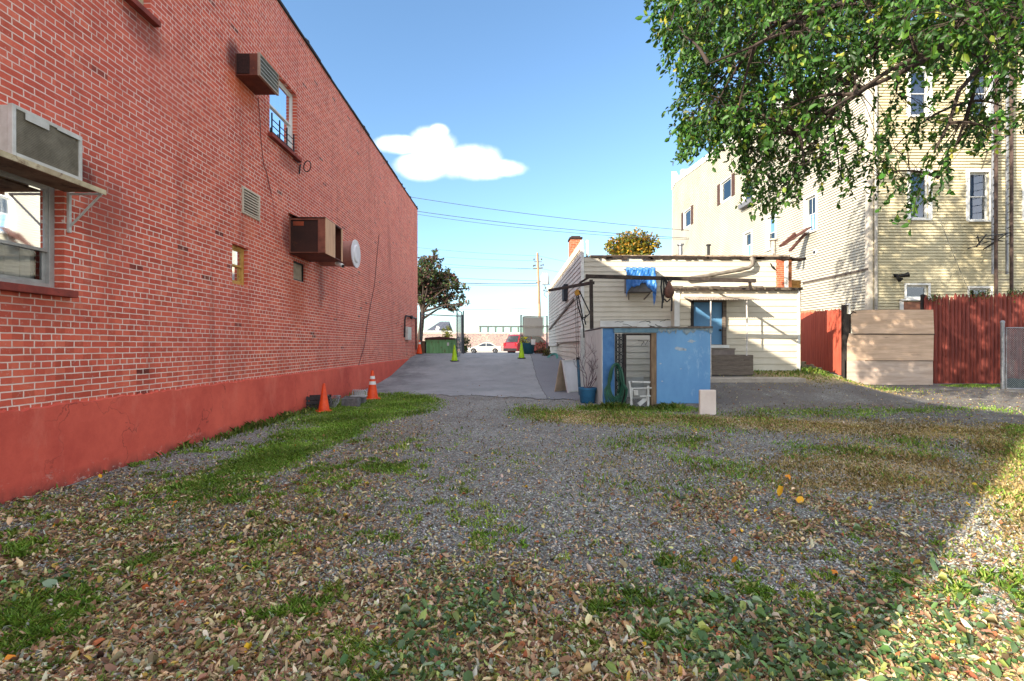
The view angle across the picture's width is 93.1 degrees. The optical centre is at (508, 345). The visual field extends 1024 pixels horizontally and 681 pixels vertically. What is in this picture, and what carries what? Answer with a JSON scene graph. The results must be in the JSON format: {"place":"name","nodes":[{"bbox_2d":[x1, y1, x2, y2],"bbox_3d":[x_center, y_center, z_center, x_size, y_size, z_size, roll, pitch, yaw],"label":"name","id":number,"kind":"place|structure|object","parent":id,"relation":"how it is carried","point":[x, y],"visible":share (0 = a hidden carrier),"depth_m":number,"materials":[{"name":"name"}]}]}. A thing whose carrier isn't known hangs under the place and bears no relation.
{"place":"outdoors","nodes":[
{"label":"outdoors","id":0,"kind":"place"},
{"bbox_2d":[364,353,579,399],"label":"driveway","id":1,"kind":"structure","parent":0,"point":[506,374],"depth_m":18.70,"materials":[{"name":"concrete"}]},
{"bbox_2d":[417,340,421,353],"bbox_3d":[-4.503,0.066,24.400,0.365,0.722,0.365,0,0,19],"label":"traffic cone","id":2,"kind":"object","parent":1,"relation":"on","point":[419,350],"visible":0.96,"depth_m":24.32,"materials":[{"name":"plastic"}]},
{"bbox_2d":[421,337,455,352],"bbox_3d":[-3.732,0.010,26.025,1.874,0.980,1.650,0,0,0],"label":"dumpster","id":3,"kind":"object","parent":1,"relation":"on","point":[437,344],"visible":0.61,"depth_m":25.34,"materials":[{"name":"green metal"}]},
{"bbox_2d":[420,309,463,356],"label":"driveway gate","id":4,"kind":"structure","parent":1,"relation":"on","point":[461,333],"depth_m":24.74,"materials":[{"name":"metal"}]},
{"bbox_2d":[442,325,452,337],"bbox_3d":[-3.699,-0.771,29.032,0.645,0.952,0.722,0,0,26],"label":"shrub","id":5,"kind":"object","parent":1,"relation":"on","point":[447,334],"visible":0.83,"depth_m":28.91,"materials":[{"name":"green plant"}]},
{"bbox_2d":[450,345,458,360],"bbox_3d":[-2.461,0.325,21.900,0.375,0.742,0.375,0,0,-14],"label":"traffic cone","id":6,"kind":"object","parent":1,"relation":"on","point":[454,355],"visible":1,"depth_m":21.82,"materials":[{"name":"plastic"}]},
{"bbox_2d":[458,334,470,352],"bbox_3d":[-2.452,-0.131,26.362,0.734,1.178,0.792,0,0,36],"label":"shrub","id":7,"kind":"object","parent":1,"relation":"on","point":[466,340],"visible":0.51,"depth_m":26.30,"materials":[{"name":"green plant"}]},
{"bbox_2d":[518,342,524,357],"bbox_3d":[0.583,0.215,22.600,0.375,0.742,0.375,0,0,-2],"label":"traffic cone","id":8,"kind":"object","parent":1,"relation":"on","point":[521,353],"visible":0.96,"depth_m":22.52,"materials":[{"name":"plastic"}]},
{"bbox_2d":[503,335,549,352],"bbox_3d":[1.773,-0.050,39.924,4.360,1.680,1.800,0,0,-38],"label":"parked car","id":9,"kind":"object","parent":1,"relation":"on","point":[511,344],"visible":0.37,"depth_m":38.88,"materials":[{"name":"red metal"}]},
{"bbox_2d":[522,343,534,353],"bbox_3d":[0.964,0.140,24.600,0.700,0.580,0.700,0,0,0],"label":"planter","id":10,"kind":"object","parent":1,"relation":"on","point":[528,348],"visible":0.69,"depth_m":24.32,"materials":[{"name":"teal plastic"}]},
{"bbox_2d":[519,336,527,342],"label":"flowers","id":11,"kind":"object","parent":10,"relation":"in","point":[522,341],"visible":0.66,"depth_m":24.56,"materials":[{"name":"yellow plant"}]},
{"bbox_2d":[520,315,547,348],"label":"driveway gate","id":12,"kind":"structure","parent":1,"relation":"on","point":[531,326],"depth_m":25.01,"materials":[{"name":"metal"}]},
{"bbox_2d":[535,340,549,353],"bbox_3d":[1.713,0.304,25.050,0.997,1.154,0.737,0,0,-40],"label":"shrub","id":13,"kind":"object","parent":1,"relation":"on","point":[540,349],"visible":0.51,"depth_m":24.94,"materials":[{"name":"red plant"}]},
{"bbox_2d":[542,348,552,355],"bbox_3d":[1.884,0.439,23.617,0.486,0.712,0.619,0,0,44],"label":"shrub","id":14,"kind":"object","parent":1,"relation":"on","point":[546,352],"visible":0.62,"depth_m":23.55,"materials":[{"name":"green plant"}]},
{"bbox_2d":[554,359,577,392],"bbox_3d":[1.842,0.916,14.986,0.680,1.012,0.574,0,0,-42],"label":"sandwich board","id":15,"kind":"object","parent":1,"relation":"on","point":[567,379],"visible":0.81,"depth_m":14.90,"materials":[{"name":"white paint"}]},
{"bbox_2d":[576,357,580,394],"bbox_3d":[1.912,0.830,13.300,0.150,1.032,0.105,0,0,0],"label":"drainpipe","id":16,"kind":"object","parent":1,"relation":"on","point":[578,375],"visible":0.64,"depth_m":13.27,"materials":[{"name":"black metal"}]},
{"bbox_2d":[467,352,518,352],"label":"road","id":17,"kind":"structure","parent":0,"point":[491,352],"depth_m":70.06,"materials":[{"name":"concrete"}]},
{"bbox_2d":[467,343,501,352],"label":"parked car","id":18,"kind":"object","parent":17,"relation":"on","point":[485,347],"visible":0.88,"depth_m":65.12,"materials":[{"name":"white metal"}]},
{"bbox_2d":[533,253,548,315],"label":"utility pole","id":19,"kind":"object","parent":17,"relation":"on","point":[544,281],"visible":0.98,"depth_m":49.89,"materials":[{"name":"brown wood"}]},
{"bbox_2d":[434,308,525,309],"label":"power line","id":20,"kind":"object","parent":19,"relation":"attached to","point":[480,309],"visible":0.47,"depth_m":50.59,"materials":[{"name":"metal"}]},
{"bbox_2d":[434,281,536,283],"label":"power line","id":21,"kind":"object","parent":19,"relation":"attached to","point":[500,283],"visible":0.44,"depth_m":50.35,"materials":[{"name":"metal"}]},
{"bbox_2d":[468,351,518,351],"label":"pavement","id":22,"kind":"structure","parent":0,"point":[491,351],"depth_m":72.00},
{"bbox_2d":[0,370,1023,677],"bbox_3d":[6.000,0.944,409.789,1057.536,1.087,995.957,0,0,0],"label":"ground","id":23,"kind":"structure","parent":0,"point":[810,394],"depth_m":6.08,"materials":[{"name":"gravel"}]},
{"bbox_2d":[0,0,417,503],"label":"brick building","id":24,"kind":"structure","parent":23,"relation":"on","point":[167,294],"depth_m":6.78,"materials":[{"name":"brick"}]},
{"bbox_2d":[0,170,78,297],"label":"window","id":25,"kind":"structure","parent":24,"relation":"in","point":[26,205],"depth_m":4.80,"materials":[{"name":"glass"}]},
{"bbox_2d":[0,149,105,232],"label":"wall shelf","id":26,"kind":"object","parent":24,"relation":"attached to","point":[24,168],"depth_m":4.65,"materials":[{"name":"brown wood"}]},
{"bbox_2d":[0,103,81,180],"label":"air conditioner","id":27,"kind":"object","parent":26,"relation":"on","point":[30,136],"visible":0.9,"depth_m":4.44,"materials":[{"name":"white metal"}]},
{"bbox_2d":[124,0,160,26],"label":"window","id":28,"kind":"structure","parent":24,"relation":"in","point":[138,5],"depth_m":6.10,"materials":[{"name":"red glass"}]},
{"bbox_2d":[232,245,243,285],"bbox_3d":[-4.745,-1.385,8.375,0.070,0.670,0.490,0,0,0],"label":"window","id":29,"kind":"structure","parent":24,"relation":"in","point":[237,252],"depth_m":8.48,"materials":[{"name":"yellow glass"}]},
{"bbox_2d":[235,52,278,95],"bbox_3d":[-4.577,-4.775,8.547,0.725,0.390,0.685,0,0,0],"label":"air conditioner","id":30,"kind":"object","parent":24,"relation":"attached to","point":[256,74],"visible":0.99,"depth_m":8.34,"materials":[{"name":"metal"}]},
{"bbox_2d":[258,98,271,193],"bbox_3d":[-4.620,-3.761,9.183,0.013,1.614,0.517,0,0,0],"label":"wall cable","id":31,"kind":"object","parent":24,"relation":"attached to","point":[261,144],"depth_m":9.05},
{"bbox_2d":[270,112,294,151],"bbox_3d":[-4.649,-4.320,9.910,0.101,0.420,0.982,0,0,0],"label":"window guard","id":32,"kind":"object","parent":24,"relation":"attached to","point":[286,137],"visible":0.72,"depth_m":9.92,"materials":[{"name":"black metal"}]},
{"bbox_2d":[268,80,301,161],"bbox_3d":[-4.675,-4.752,10.000,0.250,1.435,1.340,0,0,0],"label":"window","id":33,"kind":"structure","parent":24,"relation":"in","point":[281,106],"depth_m":10.18,"materials":[{"name":"glass"}]},
{"bbox_2d":[293,261,302,281],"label":"boarded window","id":34,"kind":"structure","parent":24,"relation":"in","point":[297,267],"depth_m":10.78,"materials":[{"name":"paint"}]},
{"bbox_2d":[293,158,310,173],"bbox_3d":[-4.517,-3.963,10.649,0.236,0.364,0.514,0,0,0],"label":"cable coil","id":35,"kind":"object","parent":24,"relation":"hanging from","point":[303,166],"visible":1,"depth_m":10.79,"materials":[{"name":"black metal"}]},
{"bbox_2d":[289,213,342,261],"bbox_3d":[-4.252,-2.375,10.730,0.776,0.850,1.100,0,0,0],"label":"air conditioner","id":36,"kind":"object","parent":24,"relation":"attached to","point":[315,239],"visible":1,"depth_m":10.26,"materials":[{"name":"metal"}]},
{"bbox_2d":[335,262,343,267],"bbox_3d":[-3.922,-1.899,11.252,0.249,0.201,0.100,0,0,29],"label":"security camera","id":37,"kind":"object","parent":36,"relation":"attached to","point":[339,264],"visible":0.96,"depth_m":11.21,"materials":[{"name":"white paint"}]},
{"bbox_2d":[318,240,360,267],"bbox_3d":[-4.188,-2.270,11.980,0.905,0.690,0.690,0,0,0],"label":"satellite dish","id":38,"kind":"object","parent":24,"relation":"attached to","point":[351,254],"visible":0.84,"depth_m":11.80,"materials":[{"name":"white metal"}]},
{"bbox_2d":[359,238,378,363],"bbox_3d":[-4.620,-1.342,15.322,0.017,5.214,3.861,0,0,0],"label":"wall cable","id":39,"kind":"object","parent":24,"relation":"attached to","point":[371,300],"depth_m":16.29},
{"bbox_2d":[404,315,416,349],"bbox_3d":[-4.540,-0.604,22.618,0.200,1.603,2.793,0,0,0],"label":"electrical conduit","id":40,"kind":"object","parent":24,"relation":"attached to","point":[407,333],"visible":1,"depth_m":21.93,"materials":[{"name":"black metal"}]},
{"bbox_2d":[305,394,330,408],"bbox_3d":[-4.369,1.292,11.122,0.586,0.305,0.332,0,0,-20],"label":"slatted crate","id":41,"kind":"object","parent":23,"relation":"on","point":[314,400],"visible":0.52,"depth_m":10.96,"materials":[{"name":"plastic"}]},
{"bbox_2d":[315,383,331,411],"bbox_3d":[-4.081,1.139,10.700,0.314,0.622,0.314,0,0,-29],"label":"traffic cone","id":42,"kind":"object","parent":23,"relation":"on","point":[323,405],"visible":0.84,"depth_m":10.64,"materials":[{"name":"orange plastic"}]},
{"bbox_2d":[330,395,340,407],"bbox_3d":[-4.059,1.290,11.295,0.271,0.274,0.363,0,0,0],"label":"wire tangle","id":43,"kind":"object","parent":23,"relation":"on","point":[338,398],"visible":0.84,"depth_m":11.26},
{"bbox_2d":[341,398,359,406],"bbox_3d":[-3.756,1.345,11.525,0.390,0.190,0.190,0,0,6],"label":"cinder block","id":44,"kind":"object","parent":23,"relation":"on","point":[350,402],"depth_m":11.44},
{"bbox_2d":[344,396,360,403],"bbox_3d":[-3.838,1.335,11.898,0.390,0.190,0.190,0,0,-7],"label":"cinder block","id":45,"kind":"object","parent":23,"relation":"on","point":[353,397],"depth_m":11.82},
{"bbox_2d":[350,389,366,396],"bbox_3d":[-3.680,1.161,11.925,0.400,0.182,0.130,0,0,0],"label":"wire rack","id":46,"kind":"object","parent":45,"relation":"on","point":[361,392],"visible":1,"depth_m":11.89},
{"bbox_2d":[367,370,379,399],"bbox_3d":[-3.715,1.056,13.200,0.396,0.782,0.396,0,0,-23],"label":"traffic cone","id":47,"kind":"object","parent":23,"relation":"on","point":[372,393],"visible":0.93,"depth_m":13.12,"materials":[{"name":"orange plastic"}]},
{"bbox_2d":[423,321,452,331],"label":"house","id":48,"kind":"structure","parent":23,"relation":"on","point":[439,326],"depth_m":83.13,"materials":[{"name":"brick"}]},
{"bbox_2d":[418,248,470,341],"bbox_3d":[-6.355,-3.446,40.301,6.555,8.860,4.297,0,0,0],"label":"street tree","id":49,"kind":"object","parent":23,"relation":"on","point":[443,284],"visible":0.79,"depth_m":39.85,"materials":[{"name":"green plant"}]},
{"bbox_2d":[422,332,548,350],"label":"graffiti wall","id":50,"kind":"structure","parent":23,"relation":"on","point":[497,339],"depth_m":75.00,"materials":[{"name":"paint"}]},
{"bbox_2d":[0,370,1023,680],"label":"fallen leaves","id":51,"kind":"object","parent":23,"relation":"on","point":[234,654],"visible":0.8,"depth_m":2.74,"materials":[{"name":"plant"}]},
{"bbox_2d":[0,369,1023,680],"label":"grass","id":52,"kind":"structure","parent":23,"relation":"on","point":[258,461],"depth_m":4.86,"materials":[{"name":"plant"}]},
{"bbox_2d":[0,476,1023,680],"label":"ground weeds","id":53,"kind":"object","parent":23,"relation":"on","point":[703,628],"visible":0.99,"depth_m":2.44,"materials":[{"name":"green plant"}]},
{"bbox_2d":[0,385,1023,680],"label":"leaf bits","id":54,"kind":"object","parent":23,"relation":"on","point":[600,649],"visible":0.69,"depth_m":3.33,"materials":[{"name":"plant"}]},
{"bbox_2d":[0,424,1023,680],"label":"grass tufts","id":55,"kind":"object","parent":23,"relation":"on","point":[472,544],"visible":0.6,"depth_m":3.23,"materials":[{"name":"plant"}]},
{"bbox_2d":[0,403,1023,680],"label":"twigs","id":56,"kind":"object","parent":23,"relation":"on","point":[480,557],"visible":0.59,"depth_m":3.28,"materials":[{"name":"wood"}]},
{"bbox_2d":[2,387,1021,662],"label":"yellow leaves","id":57,"kind":"object","parent":23,"relation":"on","point":[734,559],"visible":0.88,"depth_m":3.10,"materials":[{"name":"plant"}]},
{"bbox_2d":[3,370,1023,654],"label":"dry grass","id":58,"kind":"structure","parent":23,"relation":"on","point":[933,428],"depth_m":6.05,"materials":[{"name":"plant"}]},
{"bbox_2d":[479,325,548,331],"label":"warehouse","id":59,"kind":"structure","parent":23,"relation":"on","point":[499,328],"depth_m":95.20,"materials":[{"name":"white"}]},
{"bbox_2d":[488,327,494,331],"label":"window","id":60,"kind":"structure","parent":59,"relation":"in","point":[490,329],"depth_m":95.19,"materials":[{"name":"white glass"}]},
{"bbox_2d":[503,327,509,331],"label":"window","id":61,"kind":"structure","parent":59,"relation":"in","point":[505,329],"depth_m":95.19,"materials":[{"name":"white glass"}]},
{"bbox_2d":[479,325,548,331],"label":"window frame","id":62,"kind":"structure","parent":59,"relation":"in","point":[487,326],"depth_m":95.00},
{"bbox_2d":[154,366,884,460],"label":"tall weeds","id":63,"kind":"object","parent":23,"relation":"on","point":[252,425],"visible":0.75,"depth_m":10.50,"materials":[{"name":"green plant"}]},
{"bbox_2d":[573,338,597,402],"bbox_3d":[2.100,0.582,12.310,1.055,1.736,0.791,0,0,38],"label":"flower pot","id":64,"kind":"object","parent":23,"relation":"on","point":[587,394],"visible":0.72,"depth_m":12.23,"materials":[{"name":"plastic"}]},
{"bbox_2d":[604,227,661,254],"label":"autumn tree","id":65,"kind":"object","parent":23,"relation":"on","point":[632,245],"visible":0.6,"depth_m":59.34,"materials":[{"name":"yellow plant"}]},
{"bbox_2d":[628,381,651,405],"bbox_3d":[3.100,1.141,11.476,0.560,0.628,0.149,0,0,0],"label":"broken chair","id":66,"kind":"object","parent":23,"relation":"on","point":[638,392],"visible":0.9,"depth_m":11.48,"materials":[{"name":"plastic"}]},
{"bbox_2d":[580,326,712,405],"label":"blue shed","id":67,"kind":"structure","parent":23,"relation":"on","point":[671,364],"depth_m":11.60,"materials":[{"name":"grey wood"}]},
{"bbox_2d":[615,334,625,403],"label":"folding gate","id":68,"kind":"structure","parent":67,"relation":"attached to","point":[621,351],"depth_m":11.57,"materials":[{"name":"black metal"}]},
{"bbox_2d":[604,363,627,403],"bbox_3d":[2.496,0.916,11.445,0.611,1.033,0.212,0,0,0],"label":"garden hose","id":69,"kind":"object","parent":68,"relation":"hanging from","point":[607,389],"visible":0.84,"depth_m":11.44,"materials":[{"name":"rubber"}]},
{"bbox_2d":[548,274,755,329],"bbox_3d":[2.922,-1.193,20.458,4.815,1.526,15.753,0,0,-13],"label":"beam frame","id":70,"kind":"object","parent":67,"relation":"on","point":[590,283],"visible":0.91,"depth_m":13.26,"materials":[{"name":"brown wood"}]},
{"bbox_2d":[574,290,589,360],"bbox_3d":[2.073,-0.579,13.681,0.445,2.006,0.098,0,0,0],"label":"pulley","id":71,"kind":"object","parent":70,"relation":"hanging from","point":[577,292],"visible":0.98,"depth_m":13.64,"materials":[{"name":"black metal"}]},
{"bbox_2d":[660,278,673,310],"bbox_3d":[4.319,-1.400,13.180,0.339,0.923,0.258,0,0,-30],"label":"hanging lantern","id":72,"kind":"object","parent":70,"relation":"hanging from","point":[668,290],"visible":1,"depth_m":13.18,"materials":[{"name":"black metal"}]},
{"bbox_2d":[548,236,805,370],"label":"white house","id":73,"kind":"structure","parent":23,"relation":"on","point":[774,327],"depth_m":15.97,"materials":[{"name":"beige"}]},
{"bbox_2d":[623,267,656,303],"bbox_3d":[4.229,-1.932,15.704,0.984,1.324,0.610,0,0,0],"label":"tarp covered unit","id":74,"kind":"object","parent":73,"relation":"attached to","point":[640,286],"visible":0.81,"depth_m":15.50,"materials":[{"name":"blue plastic"}]},
{"bbox_2d":[694,302,721,344],"bbox_3d":[6.395,-0.720,15.620,0.930,1.360,0.100,0,0,0],"label":"door","id":75,"kind":"structure","parent":73,"relation":"in","point":[701,310],"depth_m":15.62,"materials":[{"name":"blue metal"}]},
{"bbox_2d":[684,296,758,375],"bbox_3d":[6.625,-0.319,15.195,2.050,2.538,0.750,0,0,0],"label":"door awning","id":76,"kind":"object","parent":73,"relation":"attached to","point":[746,298],"depth_m":14.89,"materials":[{"name":"wood"}]},
{"bbox_2d":[699,390,715,414],"bbox_3d":[4.190,1.200,10.240,0.340,0.540,0.080,0,0,0],"label":"foam slab","id":77,"kind":"object","parent":23,"relation":"on","point":[707,401],"depth_m":10.20,"materials":[{"name":"plastic"}]},
{"bbox_2d":[711,348,752,375],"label":"wooden steps","id":78,"kind":"structure","parent":23,"relation":"on","point":[726,361],"depth_m":14.93,"materials":[{"name":"grey wood"}]},
{"bbox_2d":[710,377,805,382],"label":"concrete slab","id":79,"kind":"structure","parent":23,"relation":"on","point":[755,379],"depth_m":14.20,"materials":[{"name":"concrete"}]},
{"bbox_2d":[800,361,840,375],"bbox_3d":[12.056,0.977,18.811,0.188,0.793,4.828,0,0,14],"label":"stone footing","id":80,"kind":"object","parent":23,"relation":"on","point":[803,364],"visible":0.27,"depth_m":19.72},
{"bbox_2d":[800,305,846,378],"bbox_3d":[12.060,-0.136,18.766,0.157,2.772,4.726,0,0,16],"label":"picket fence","id":81,"kind":"object","parent":80,"relation":"on","point":[823,341],"visible":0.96,"depth_m":18.22,"materials":[{"name":"red paint"}]},
{"bbox_2d":[635,0,1023,235],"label":"shade tree","id":82,"kind":"object","parent":23,"relation":"on","point":[803,27],"visible":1,"depth_m":7.93,"materials":[{"name":"green plant"}]},
{"bbox_2d":[672,30,1023,333],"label":"yellow building","id":83,"kind":"structure","parent":23,"relation":"on","point":[858,253],"depth_m":19.07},
{"bbox_2d":[418,211,681,237],"bbox_3d":[1.252,-9.871,37.999,27.427,3.018,0.041,0,0,0],"label":"power line","id":84,"kind":"object","parent":83,"relation":"attached to","point":[552,227],"visible":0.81,"depth_m":37.98,"materials":[{"name":"metal"}]},
{"bbox_2d":[412,197,688,230],"bbox_3d":[1.252,-10.713,37.999,27.428,3.524,0.038,0,0,0],"label":"power line","id":85,"kind":"object","parent":83,"relation":"attached to","point":[551,216],"visible":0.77,"depth_m":37.99,"materials":[{"name":"metal"}]},
{"bbox_2d":[418,214,688,239],"bbox_3d":[1.252,-9.754,37.999,27.426,2.929,0.030,0,0,0],"label":"power line","id":86,"kind":"object","parent":83,"relation":"attached to","point":[548,230],"visible":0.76,"depth_m":37.99,"materials":[{"name":"metal"}]},
{"bbox_2d":[681,205,692,230],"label":"window","id":87,"kind":"structure","parent":83,"relation":"in","point":[689,214],"depth_m":39.08,"materials":[{"name":"glass"}]},
{"bbox_2d":[717,172,734,205],"bbox_3d":[14.400,-10.136,31.496,0.720,1.395,2.502,0,0,0],"label":"window","id":88,"kind":"structure","parent":83,"relation":"in","point":[728,187],"depth_m":32.25,"materials":[{"name":"glass"}]},
{"bbox_2d":[738,187,753,209],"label":"window","id":89,"kind":"structure","parent":83,"relation":"in","point":[744,204],"depth_m":28.71,"materials":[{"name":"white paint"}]},
{"bbox_2d":[743,229,751,254],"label":"window","id":90,"kind":"structure","parent":83,"relation":"in","point":[748,235],"depth_m":28.95,"materials":[{"name":"white paint"}]},
{"bbox_2d":[765,214,776,251],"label":"window","id":91,"kind":"structure","parent":83,"relation":"in","point":[772,228],"depth_m":26.44,"materials":[{"name":"white paint"}]},
{"bbox_2d":[779,226,811,251],"bbox_3d":[13.309,-4.935,22.530,1.737,1.247,0.494,0,0,-17],"label":"broken awning","id":92,"kind":"object","parent":83,"relation":"attached to","point":[793,236],"visible":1,"depth_m":22.42,"materials":[{"name":"red wood"}]},
{"bbox_2d":[804,191,817,234],"bbox_3d":[14.385,-6.162,22.670,0.750,1.812,0.989,0,0,0],"label":"window","id":93,"kind":"structure","parent":83,"relation":"in","point":[812,205],"depth_m":22.86,"materials":[{"name":"white paint"}]},
{"bbox_2d":[845,303,850,313],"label":"window","id":94,"kind":"structure","parent":83,"relation":"in","point":[849,304],"depth_m":20.04,"materials":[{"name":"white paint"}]},
{"bbox_2d":[904,302,919,309],"bbox_3d":[15.906,-0.287,18.966,0.979,2.874,0.033,0,0,0],"label":"cellar door","id":95,"kind":"structure","parent":83,"relation":"in","point":[907,305],"depth_m":18.95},
{"bbox_2d":[904,283,930,298],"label":"window","id":96,"kind":"structure","parent":83,"relation":"in","point":[910,292],"depth_m":19.07,"materials":[{"name":"white paint"}]},
{"bbox_2d":[907,169,932,220],"bbox_3d":[16.072,-5.914,19.285,0.985,2.027,0.750,0,0,0],"label":"window","id":97,"kind":"structure","parent":83,"relation":"in","point":[922,210],"depth_m":19.06,"materials":[{"name":"white paint"}]},
{"bbox_2d":[907,66,932,117],"bbox_3d":[16.072,-9.939,19.285,0.985,2.007,0.750,0,0,0],"label":"window","id":98,"kind":"structure","parent":83,"relation":"in","point":[919,93],"depth_m":19.11,"materials":[{"name":"white paint"}]},
{"bbox_2d":[940,220,970,294],"bbox_3d":[17.400,-3.449,18.890,1.229,2.931,0.043,0,0,0],"label":"wall cable","id":99,"kind":"object","parent":83,"relation":"attached to","point":[954,256],"depth_m":18.89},
{"bbox_2d":[966,169,990,221],"bbox_3d":[18.413,-5.885,19.285,1.044,2.086,0.750,0,0,0],"label":"window","id":100,"kind":"structure","parent":83,"relation":"in","point":[976,183],"depth_m":19.16,"materials":[{"name":"white paint"}]},
{"bbox_2d":[966,67,990,117],"bbox_3d":[18.413,-9.939,19.285,1.044,2.007,0.750,0,0,0],"label":"window","id":101,"kind":"structure","parent":83,"relation":"in","point":[982,91],"depth_m":19.16,"materials":[{"name":"white paint"}]},
{"bbox_2d":[967,286,992,297],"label":"window","id":102,"kind":"structure","parent":83,"relation":"in","point":[973,290],"depth_m":18.98,"materials":[{"name":"white paint"}]},
{"bbox_2d":[967,65,1013,295],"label":"drain pipes","id":103,"kind":"object","parent":83,"relation":"attached to","point":[1008,234],"visible":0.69,"depth_m":18.30,"materials":[{"name":"metal"}]},
{"bbox_2d":[1021,169,1023,221],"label":"window","id":104,"kind":"structure","parent":83,"relation":"in","point":[1022,170],"depth_m":18.97,"materials":[{"name":"white paint"}]},
{"bbox_2d":[1021,71,1023,111],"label":"window","id":105,"kind":"structure","parent":83,"relation":"in","point":[1022,87],"depth_m":18.97,"materials":[{"name":"white paint"}]},
{"bbox_2d":[845,310,934,384],"bbox_3d":[12.953,0.076,16.530,3.045,2.602,0.200,0,0,0],"label":"plywood panel","id":106,"kind":"object","parent":23,"relation":"on","point":[900,352],"visible":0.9,"depth_m":16.50,"materials":[{"name":"brown wood"}]},
{"bbox_2d":[920,291,1023,383],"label":"stockade fence","id":107,"kind":"object","parent":23,"relation":"on","point":[966,341],"visible":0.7,"depth_m":16.86,"materials":[{"name":"brown wood"}]},
{"bbox_2d":[927,287,1023,304],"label":"vine","id":108,"kind":"object","parent":107,"relation":"attached to","point":[981,294],"visible":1,"depth_m":16.74,"materials":[{"name":"green plant"}]},
{"bbox_2d":[1000,320,1023,388],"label":"chain link gate","id":109,"kind":"structure","parent":23,"relation":"on","point":[1004,364],"depth_m":15.40,"materials":[{"name":"metal"}]},
{"bbox_2d":[1007,378,1023,387],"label":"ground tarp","id":110,"kind":"object","parent":23,"relation":"on","point":[1018,382],"visible":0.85,"depth_m":15.49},
{"bbox_2d":[281,0,1023,331],"label":"sky","id":111,"kind":"structure","parent":0,"point":[554,108],"materials":[{"name":"blue"}]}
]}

